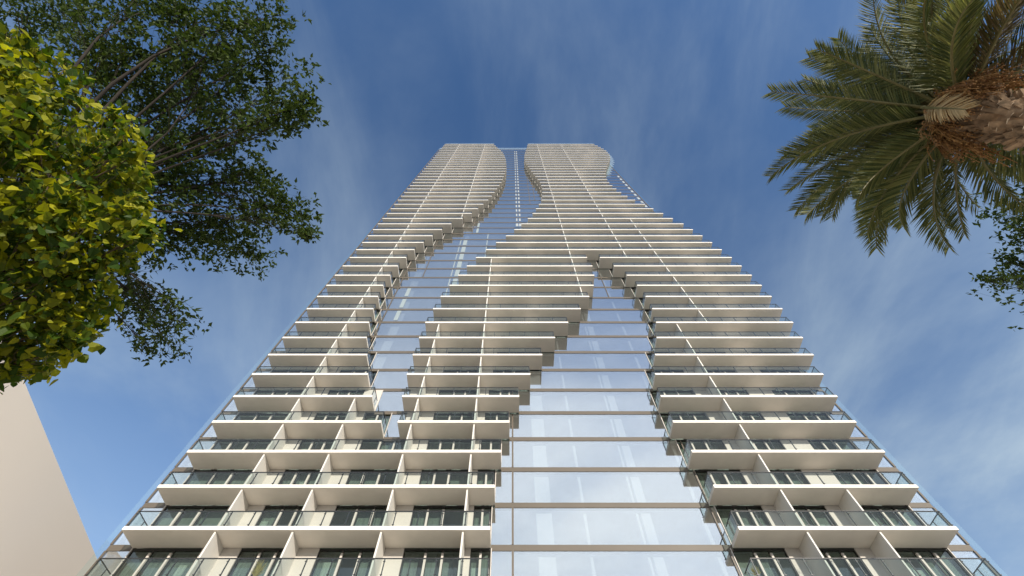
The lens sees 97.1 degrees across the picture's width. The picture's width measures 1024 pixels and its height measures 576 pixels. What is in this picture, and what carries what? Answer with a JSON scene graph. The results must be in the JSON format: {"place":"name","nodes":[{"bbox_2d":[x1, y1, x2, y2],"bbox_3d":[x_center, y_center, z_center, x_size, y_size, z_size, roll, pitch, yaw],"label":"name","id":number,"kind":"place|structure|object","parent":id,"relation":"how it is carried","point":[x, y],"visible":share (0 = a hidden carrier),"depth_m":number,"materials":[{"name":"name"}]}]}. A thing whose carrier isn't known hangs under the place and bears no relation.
{"place":"outdoors","nodes":[
{"label":"outdoors","id":0,"kind":"place"},
{"bbox_2d":[0,341,98,575],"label":"plain building","id":1,"kind":"structure","parent":0,"point":[42,531],"depth_m":28.97,"materials":[{"name":"beige paint"}]},
{"bbox_2d":[0,20,182,394],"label":"yellow leaf tree","id":2,"kind":"object","parent":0,"point":[50,247],"visible":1,"depth_m":4.34,"materials":[{"name":"green plant"}]},
{"bbox_2d":[0,0,331,366],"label":"broadleaf tree","id":3,"kind":"object","parent":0,"point":[168,150],"visible":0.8,"depth_m":14.31,"materials":[{"name":"green plant"}]},
{"bbox_2d":[0,0,1023,575],"label":"sky","id":4,"kind":"structure","parent":0,"point":[931,371],"materials":[{"name":"blue"}]},
{"bbox_2d":[84,144,1001,575],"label":"apartment tower","id":5,"kind":"structure","parent":0,"point":[542,360],"depth_m":38.23,"materials":[{"name":"concrete"}]},
{"bbox_2d":[114,549,201,575],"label":"window","id":6,"kind":"structure","parent":5,"relation":"in","point":[156,567],"depth_m":28.56,"materials":[{"name":"glass"}]},
{"bbox_2d":[153,506,228,525],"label":"window","id":7,"kind":"structure","parent":5,"relation":"in","point":[170,518],"depth_m":31.44,"materials":[{"name":"glass"}]},
{"bbox_2d":[172,470,251,505],"bbox_3d":[-22.131,14.755,33.498,4.490,2.872,0.500,0,-63,0],"label":"window","id":8,"kind":"structure","parent":5,"relation":"in","point":[198,479],"depth_m":34.30,"materials":[{"name":"grey glass"}]},
{"bbox_2d":[200,440,270,469],"bbox_3d":[-22.124,13.351,36.300,4.481,2.872,0.500,0,-63,0],"label":"window","id":9,"kind":"structure","parent":5,"relation":"in","point":[221,446],"depth_m":37.22,"materials":[{"name":"grey glass"}]},
{"bbox_2d":[227,549,282,575],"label":"window","id":10,"kind":"structure","parent":5,"relation":"in","point":[243,566],"depth_m":28.56,"materials":[{"name":"glass"}]},
{"bbox_2d":[251,560,267,575],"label":"pot plant","id":11,"kind":"object","parent":5,"relation":"on","point":[258,569],"visible":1,"depth_m":26.48,"materials":[{"name":"green plant"}]},
{"bbox_2d":[235,413,288,419],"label":"window","id":12,"kind":"structure","parent":5,"relation":"in","point":[241,414],"depth_m":40.26,"materials":[{"name":"grey glass"}]},
{"bbox_2d":[254,390,302,394],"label":"window","id":13,"kind":"structure","parent":5,"relation":"in","point":[258,391],"depth_m":43.10,"materials":[{"name":"grey glass"}]},
{"bbox_2d":[255,506,303,525],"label":"window","id":14,"kind":"structure","parent":5,"relation":"in","point":[268,519],"depth_m":31.44,"materials":[{"name":"glass"}]},
{"bbox_2d":[272,370,315,372],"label":"window","id":15,"kind":"structure","parent":5,"relation":"in","point":[274,371],"depth_m":45.91,"materials":[{"name":"glass"}]},
{"bbox_2d":[270,470,319,505],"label":"window","id":16,"kind":"structure","parent":5,"relation":"in","point":[289,479],"depth_m":34.29,"materials":[{"name":"grey metal"}]},
{"bbox_2d":[288,353,326,353],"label":"window","id":17,"kind":"structure","parent":5,"relation":"in","point":[288,353],"depth_m":48.65,"materials":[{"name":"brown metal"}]},
{"bbox_2d":[288,352,326,352],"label":"window","id":18,"kind":"structure","parent":5,"relation":"in","point":[288,352],"depth_m":49.04,"materials":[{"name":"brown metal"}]},
{"bbox_2d":[290,440,333,469],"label":"window","id":19,"kind":"structure","parent":5,"relation":"in","point":[305,446],"depth_m":37.22,"materials":[{"name":"grey metal"}]},
{"bbox_2d":[300,336,337,336],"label":"window","id":20,"kind":"structure","parent":5,"relation":"in","point":[300,336],"depth_m":51.82,"materials":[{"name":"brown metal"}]},
{"bbox_2d":[314,413,346,419],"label":"window","id":21,"kind":"structure","parent":5,"relation":"in","point":[338,415],"depth_m":40.26,"materials":[{"name":"grey glass"}]},
{"bbox_2d":[310,549,374,575],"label":"window","id":22,"kind":"structure","parent":5,"relation":"in","point":[323,565],"depth_m":28.56,"materials":[{"name":"glass"}]},
{"bbox_2d":[328,390,364,394],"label":"window","id":23,"kind":"structure","parent":5,"relation":"in","point":[349,392],"depth_m":43.10,"materials":[{"name":"grey glass"}]},
{"bbox_2d":[329,506,386,525],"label":"window","id":24,"kind":"structure","parent":5,"relation":"in","point":[363,519],"depth_m":31.51,"materials":[{"name":"glass"}]},
{"bbox_2d":[340,370,376,385],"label":"window","id":25,"kind":"structure","parent":5,"relation":"in","point":[342,371],"depth_m":45.86,"materials":[{"name":"grey glass"}]},
{"bbox_2d":[355,323,374,336],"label":"window","id":26,"kind":"structure","parent":5,"relation":"in","point":[372,328],"depth_m":53.61,"materials":[{"name":"grey metal"}]},
{"bbox_2d":[340,470,396,505],"bbox_3d":[-10.420,14.755,33.498,3.881,2.872,0.500,0,-63,0],"label":"window","id":27,"kind":"structure","parent":5,"relation":"in","point":[355,479],"depth_m":34.37,"materials":[{"name":"grey glass"}]},
{"bbox_2d":[369,310,379,322],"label":"window","id":28,"kind":"structure","parent":5,"relation":"in","point":[376,314],"depth_m":56.60,"materials":[{"name":"grey metal"}]},
{"bbox_2d":[364,413,390,433],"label":"window","id":29,"kind":"structure","parent":5,"relation":"in","point":[367,414],"depth_m":40.13,"materials":[{"name":"grey glass"}]},
{"bbox_2d":[359,440,405,469],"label":"window","id":30,"kind":"structure","parent":5,"relation":"in","point":[384,446],"depth_m":37.22,"materials":[{"name":"glass"}]},
{"bbox_2d":[399,549,459,575],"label":"window","id":31,"kind":"structure","parent":5,"relation":"in","point":[447,569],"depth_m":28.56,"materials":[{"name":"glass"}]},
{"bbox_2d":[410,506,464,525],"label":"window","id":32,"kind":"structure","parent":5,"relation":"in","point":[434,517],"depth_m":31.51,"materials":[{"name":"glass"}]},
{"bbox_2d":[416,470,467,505],"bbox_3d":[-5.128,14.755,33.498,3.580,2.872,0.500,0,-63,0],"label":"window","id":33,"kind":"structure","parent":5,"relation":"in","point":[455,479],"depth_m":34.30,"materials":[{"name":"glass"}]},
{"bbox_2d":[424,440,471,469],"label":"window","id":34,"kind":"structure","parent":5,"relation":"in","point":[431,446],"depth_m":37.31,"materials":[{"name":"glass"}]},
{"bbox_2d":[433,413,474,419],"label":"window","id":35,"kind":"structure","parent":5,"relation":"in","point":[439,414],"depth_m":40.26,"materials":[{"name":"black glass"}]},
{"bbox_2d":[439,390,476,394],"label":"window","id":36,"kind":"structure","parent":5,"relation":"in","point":[440,391],"depth_m":43.10,"materials":[{"name":"glass"}]},
{"bbox_2d":[444,370,478,372],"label":"window","id":37,"kind":"structure","parent":5,"relation":"in","point":[445,371],"depth_m":45.91,"materials":[{"name":"grey glass"}]},
{"bbox_2d":[448,353,480,353],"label":"window","id":38,"kind":"structure","parent":5,"relation":"in","point":[448,353],"depth_m":48.65,"materials":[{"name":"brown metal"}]},
{"bbox_2d":[448,352,480,352],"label":"window","id":39,"kind":"structure","parent":5,"relation":"in","point":[448,352],"depth_m":49.04,"materials":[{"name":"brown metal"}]},
{"bbox_2d":[469,549,490,575],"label":"window","id":40,"kind":"structure","parent":5,"relation":"in","point":[478,566],"depth_m":28.56,"materials":[{"name":"glass"}]},
{"bbox_2d":[473,506,491,529],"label":"window","id":41,"kind":"structure","parent":5,"relation":"in","point":[479,520],"depth_m":31.44,"materials":[{"name":"glass"}]},
{"bbox_2d":[476,470,495,505],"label":"window","id":42,"kind":"structure","parent":5,"relation":"in","point":[485,479],"depth_m":34.29,"materials":[{"name":"glass"}]},
{"bbox_2d":[481,440,499,470],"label":"window","id":43,"kind":"structure","parent":5,"relation":"in","point":[492,446],"depth_m":37.31,"materials":[{"name":"black glass"}]},
{"bbox_2d":[485,413,507,439],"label":"window","id":44,"kind":"structure","parent":5,"relation":"in","point":[486,414],"depth_m":40.26,"materials":[{"name":"grey glass"}]},
{"bbox_2d":[489,390,517,413],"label":"window","id":45,"kind":"structure","parent":5,"relation":"in","point":[490,391],"depth_m":43.10,"materials":[{"name":"grey glass"}]},
{"bbox_2d":[384,175,636,287],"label":"window","id":46,"kind":"structure","parent":5,"relation":"in","point":[529,175],"depth_m":74.08,"materials":[{"name":"grey glass"}]},
{"bbox_2d":[493,370,528,391],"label":"window","id":47,"kind":"structure","parent":5,"relation":"in","point":[494,371],"depth_m":45.91,"materials":[{"name":"grey glass"}]},
{"bbox_2d":[497,353,539,370],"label":"window","id":48,"kind":"structure","parent":5,"relation":"in","point":[497,353],"depth_m":48.65,"materials":[{"name":"white metal"}]},
{"bbox_2d":[501,352,553,352],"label":"window","id":49,"kind":"structure","parent":5,"relation":"in","point":[501,352],"depth_m":49.04,"materials":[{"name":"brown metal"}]},
{"bbox_2d":[536,336,566,337],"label":"window","id":50,"kind":"structure","parent":5,"relation":"in","point":[536,336],"depth_m":51.82,"materials":[{"name":"white metal"}]},
{"bbox_2d":[639,298,651,309],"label":"window","id":51,"kind":"structure","parent":5,"relation":"in","point":[642,303],"depth_m":59.61,"materials":[{"name":"grey glass"}]},
{"bbox_2d":[645,310,655,322],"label":"window","id":52,"kind":"structure","parent":5,"relation":"in","point":[649,315],"depth_m":56.78,"materials":[{"name":"grey glass"}]},
{"bbox_2d":[646,353,674,365],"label":"window","id":53,"kind":"structure","parent":5,"relation":"in","point":[651,361],"depth_m":48.53,"materials":[{"name":"grey glass"}]},
{"bbox_2d":[648,337,674,352],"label":"window","id":54,"kind":"structure","parent":5,"relation":"in","point":[653,345],"depth_m":50.59,"materials":[{"name":"grey glass"}]},
{"bbox_2d":[646,370,683,385],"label":"window","id":55,"kind":"structure","parent":5,"relation":"in","point":[656,371],"depth_m":45.86,"materials":[{"name":"grey glass"}]},
{"bbox_2d":[650,323,692,336],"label":"window","id":56,"kind":"structure","parent":5,"relation":"in","point":[652,328],"depth_m":53.31,"materials":[{"name":"grey glass"}]},
{"bbox_2d":[650,390,694,413],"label":"window","id":57,"kind":"structure","parent":5,"relation":"in","point":[654,391],"depth_m":43.05,"materials":[{"name":"glass"}]},
{"bbox_2d":[660,413,708,439],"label":"window","id":58,"kind":"structure","parent":5,"relation":"in","point":[679,415],"depth_m":40.25,"materials":[{"name":"grey glass"}]},
{"bbox_2d":[676,440,728,470],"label":"window","id":59,"kind":"structure","parent":5,"relation":"in","point":[707,446],"depth_m":37.12,"materials":[{"name":"grey glass"}]},
{"bbox_2d":[707,370,735,372],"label":"window","id":60,"kind":"structure","parent":5,"relation":"in","point":[709,371],"depth_m":45.91,"materials":[{"name":"grey glass"}]},
{"bbox_2d":[695,470,755,505],"bbox_3d":[15.737,14.755,33.498,3.508,2.872,0.500,0,-63,0],"label":"window","id":61,"kind":"structure","parent":5,"relation":"in","point":[727,478],"depth_m":34.22,"materials":[{"name":"glass"}]},
{"bbox_2d":[719,390,748,394],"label":"window","id":62,"kind":"structure","parent":5,"relation":"in","point":[725,392],"depth_m":43.10,"materials":[{"name":"grey glass"}]},
{"bbox_2d":[715,506,770,542],"bbox_3d":[15.922,16.159,30.697,3.271,2.872,0.500,0,-63,0],"label":"window","id":63,"kind":"structure","parent":5,"relation":"in","point":[743,519],"depth_m":31.37,"materials":[{"name":"glass"}]},
{"bbox_2d":[734,413,764,419],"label":"window","id":64,"kind":"structure","parent":5,"relation":"in","point":[750,415],"depth_m":40.26,"materials":[{"name":"grey glass"}]},
{"bbox_2d":[750,566,760,575],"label":"pot plant","id":65,"kind":"object","parent":5,"relation":"on","point":[753,570],"visible":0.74,"depth_m":26.37,"materials":[{"name":"green plant"}]},
{"bbox_2d":[732,549,798,575],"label":"window","id":66,"kind":"structure","parent":5,"relation":"in","point":[765,566],"depth_m":28.59,"materials":[{"name":"glass"}]},
{"bbox_2d":[751,440,795,469],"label":"window","id":67,"kind":"structure","parent":5,"relation":"in","point":[758,446],"depth_m":37.22,"materials":[{"name":"grey glass"}]},
{"bbox_2d":[753,352,795,352],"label":"window","id":68,"kind":"structure","parent":5,"relation":"in","point":[753,352],"depth_m":49.04,"materials":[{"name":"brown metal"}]},
{"bbox_2d":[752,353,803,370],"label":"window","id":69,"kind":"structure","parent":5,"relation":"in","point":[752,353],"depth_m":48.65,"materials":[{"name":"metal"}]},
{"bbox_2d":[760,370,799,372],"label":"window","id":70,"kind":"structure","parent":5,"relation":"in","point":[763,371],"depth_m":45.91,"materials":[{"name":"grey glass"}]},
{"bbox_2d":[771,390,812,394],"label":"window","id":71,"kind":"structure","parent":5,"relation":"in","point":[784,392],"depth_m":43.10,"materials":[{"name":"glass"}]},
{"bbox_2d":[769,470,820,505],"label":"window","id":72,"kind":"structure","parent":5,"relation":"in","point":[791,479],"depth_m":34.29,"materials":[{"name":"clear glass"}]},
{"bbox_2d":[786,413,830,419],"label":"window","id":73,"kind":"structure","parent":5,"relation":"in","point":[803,415],"depth_m":40.26,"materials":[{"name":"grey glass"}]},
{"bbox_2d":[792,506,836,525],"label":"window","id":74,"kind":"structure","parent":5,"relation":"in","point":[818,518],"depth_m":31.44,"materials":[{"name":"clear glass"}]},
{"bbox_2d":[807,440,869,469],"bbox_3d":[26.178,13.351,36.300,3.552,2.872,0.500,0,-63,0],"label":"window","id":75,"kind":"structure","parent":5,"relation":"in","point":[840,446],"depth_m":37.22,"materials":[{"name":"grey glass"}]},
{"bbox_2d":[819,549,871,575],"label":"window","id":76,"kind":"structure","parent":5,"relation":"in","point":[824,551],"depth_m":28.50,"materials":[{"name":"grey metal"}]},
{"bbox_2d":[831,470,887,505],"bbox_3d":[26.171,14.755,33.498,3.549,2.872,0.500,0,-63,0],"label":"window","id":77,"kind":"structure","parent":5,"relation":"in","point":[855,478],"depth_m":34.29,"materials":[{"name":"grey metal"}]},
{"bbox_2d":[861,506,924,525],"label":"window","id":78,"kind":"structure","parent":5,"relation":"in","point":[888,517],"depth_m":31.40,"materials":[{"name":"glass"}]},
{"bbox_2d":[895,549,969,575],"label":"window","id":79,"kind":"structure","parent":5,"relation":"in","point":[928,565],"depth_m":28.49,"materials":[{"name":"glass"}]},
{"bbox_2d":[761,0,1023,257],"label":"palm tree","id":80,"kind":"object","parent":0,"point":[916,125],"visible":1,"depth_m":9.44,"materials":[{"name":"green plant"}]},
{"bbox_2d":[964,144,1023,329],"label":"broadleaf tree","id":81,"kind":"object","parent":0,"point":[1012,259],"visible":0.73,"depth_m":19.49,"materials":[{"name":"green plant"}]}
]}

